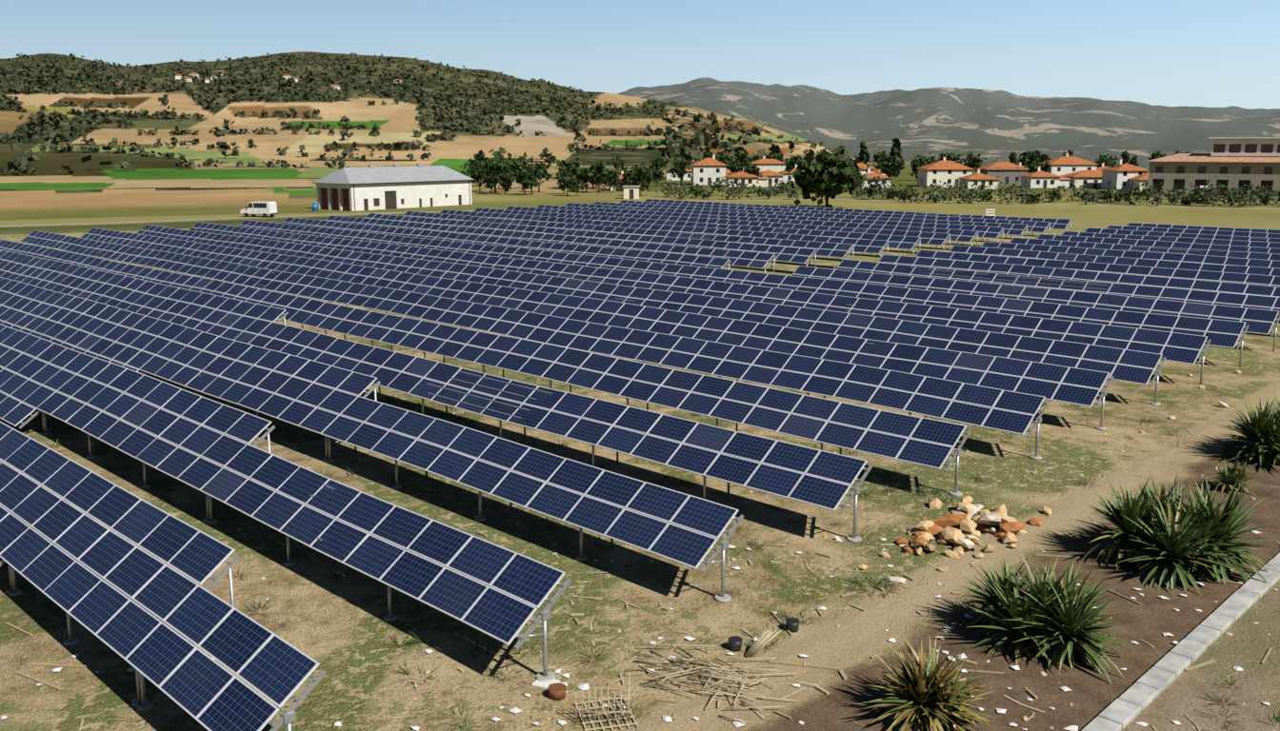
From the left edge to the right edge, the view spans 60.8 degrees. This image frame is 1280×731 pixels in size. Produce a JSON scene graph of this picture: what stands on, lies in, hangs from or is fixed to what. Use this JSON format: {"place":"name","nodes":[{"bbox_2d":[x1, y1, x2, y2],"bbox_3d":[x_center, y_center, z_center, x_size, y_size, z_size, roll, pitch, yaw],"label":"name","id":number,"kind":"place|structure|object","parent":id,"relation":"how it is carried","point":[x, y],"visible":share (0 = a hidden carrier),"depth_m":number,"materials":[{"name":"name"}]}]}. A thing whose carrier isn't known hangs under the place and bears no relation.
{"place":"outdoors","nodes":[
{"label":"outdoors","id":0,"kind":"place"},
{"bbox_2d":[0,210,473,227],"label":"road","id":1,"kind":"structure","parent":0,"point":[207,219],"depth_m":168.54,"materials":[{"name":"grey asphalt"}]},
{"bbox_2d":[240,201,277,218],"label":"white van","id":2,"kind":"object","parent":1,"relation":"on","point":[265,210],"visible":1,"depth_m":173.04,"materials":[{"name":"white paint"}]},
{"bbox_2d":[312,163,474,211],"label":"barn building","id":3,"kind":"structure","parent":0,"point":[370,188],"depth_m":196.83,"materials":[{"name":"white paint"}]},
{"bbox_2d":[115,70,813,123],"bbox_3d":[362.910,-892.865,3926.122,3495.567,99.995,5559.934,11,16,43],"label":"hillside houses","id":4,"kind":"structure","parent":0,"point":[190,79],"depth_m":940.75,"materials":[{"name":"tile"}]},
{"bbox_2d":[0,51,1279,730],"bbox_3d":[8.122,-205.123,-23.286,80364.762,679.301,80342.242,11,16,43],"label":"terrain","id":5,"kind":"structure","parent":0,"point":[349,648],"depth_m":35.24,"materials":[{"name":"brown soil"}]},
{"bbox_2d":[0,212,439,234],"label":"verge grass","id":6,"kind":"structure","parent":5,"relation":"on","point":[87,229],"depth_m":155.04,"materials":[{"name":"green plant"}]},
{"bbox_2d":[312,202,318,211],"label":"water tank","id":7,"kind":"object","parent":5,"relation":"on","point":[314,207],"visible":1,"depth_m":188.52,"materials":[{"name":"blue plastic"}]},
{"bbox_2d":[0,52,880,176],"bbox_3d":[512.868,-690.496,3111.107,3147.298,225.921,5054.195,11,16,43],"label":"hillside trees","id":8,"kind":"object","parent":5,"relation":"on","point":[686,148],"visible":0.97,"depth_m":798.61,"materials":[{"name":"green plant"}]},
{"bbox_2d":[5,401,1160,711],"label":"array footings","id":9,"kind":"object","parent":5,"relation":"on","point":[718,598],"visible":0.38,"depth_m":28.51,"materials":[{"name":"concrete"}]},
{"bbox_2d":[622,185,639,199],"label":"small hut","id":10,"kind":"object","parent":5,"relation":"on","point":[630,191],"visible":1,"depth_m":231.07,"materials":[{"name":"paint"}]},
{"bbox_2d":[0,442,1277,730],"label":"debris litter","id":11,"kind":"object","parent":5,"relation":"on","point":[557,690],"visible":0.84,"depth_m":23.95,"materials":[{"name":"white paper"}]},
{"bbox_2d":[0,336,1279,730],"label":"grass tufts","id":12,"kind":"object","parent":5,"relation":"on","point":[752,540],"visible":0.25,"depth_m":28.88,"materials":[{"name":"green plant"}]},
{"bbox_2d":[0,334,1279,730],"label":"stones","id":13,"kind":"object","parent":5,"relation":"on","point":[718,563],"visible":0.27,"depth_m":28.14,"materials":[{"name":"grey stone"}]},
{"bbox_2d":[0,203,1279,730],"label":"support posts","id":14,"kind":"object","parent":5,"relation":"on","point":[288,718],"visible":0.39,"depth_m":34.73,"materials":[{"name":"metal"}]},
{"bbox_2d":[0,199,1279,730],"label":"solar panels","id":15,"kind":"object","parent":14,"relation":"on","point":[1015,355],"visible":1,"depth_m":49.47,"materials":[{"name":"blue glass"}]},
{"bbox_2d":[95,386,1274,730],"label":"scattered pebbles","id":16,"kind":"object","parent":5,"relation":"on","point":[731,573],"visible":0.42,"depth_m":28.92,"materials":[{"name":"grey stone"}]},
{"bbox_2d":[349,138,1279,207],"bbox_3d":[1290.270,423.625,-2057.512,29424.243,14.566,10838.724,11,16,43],"label":"trees","id":17,"kind":"object","parent":5,"relation":"on","point":[826,174],"visible":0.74,"depth_m":240.26,"materials":[{"name":"green plant"}]},
{"bbox_2d":[860,636,996,730],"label":"spiky plant","id":18,"kind":"object","parent":5,"relation":"on","point":[929,697],"visible":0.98,"depth_m":21.97,"materials":[{"name":"green plant"}]},
{"bbox_2d":[607,199,1279,209],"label":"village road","id":19,"kind":"structure","parent":5,"relation":"on","point":[996,203],"depth_m":214.28,"materials":[{"name":"grey asphalt"}]},
{"bbox_2d":[610,137,1279,198],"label":"village houses","id":20,"kind":"structure","parent":5,"relation":"on","point":[1230,162],"depth_m":281.84,"materials":[{"name":"paint"}]},
{"bbox_2d":[985,209,995,216],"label":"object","id":21,"kind":"object","parent":5,"relation":"on","point":[990,212],"visible":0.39,"depth_m":150.93,"materials":[{"name":"white plastic"}]},
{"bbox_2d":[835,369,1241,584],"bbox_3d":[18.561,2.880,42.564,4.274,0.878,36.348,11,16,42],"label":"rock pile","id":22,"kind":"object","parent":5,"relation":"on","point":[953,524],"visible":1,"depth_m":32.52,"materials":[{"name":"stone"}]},
{"bbox_2d":[953,554,1139,684],"bbox_3d":[9.346,5.934,25.444,4.005,2.784,3.742,3,12,14],"label":"yucca plant","id":23,"kind":"object","parent":5,"relation":"on","point":[1048,612],"visible":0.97,"depth_m":25.04,"materials":[{"name":"green plant"}]},
{"bbox_2d":[1069,468,1279,596],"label":"yucca plant","id":24,"kind":"object","parent":5,"relation":"on","point":[1169,541],"visible":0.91,"depth_m":29.75,"materials":[{"name":"green plant"}]},
{"bbox_2d":[1080,552,1279,730],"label":"concrete kerb","id":25,"kind":"object","parent":5,"relation":"on","point":[1128,707],"visible":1,"depth_m":24.77,"materials":[{"name":"grey concrete"}]},
{"bbox_2d":[1208,458,1259,494],"bbox_3d":[20.079,3.877,36.846,1.495,1.394,1.812,11,16,43],"label":"yucca plant","id":26,"kind":"object","parent":5,"relation":"on","point":[1230,477],"visible":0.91,"depth_m":36.75,"materials":[{"name":"green plant"}]},
{"bbox_2d":[1206,392,1279,468],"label":"yucca plant","id":27,"kind":"object","parent":5,"relation":"on","point":[1261,432],"visible":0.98,"depth_m":40.16,"materials":[{"name":"green plant"}]},
{"bbox_2d":[0,0,1279,109],"label":"sky","id":28,"kind":"structure","parent":0,"point":[1207,53],"materials":[{"name":"blue"}]}
]}

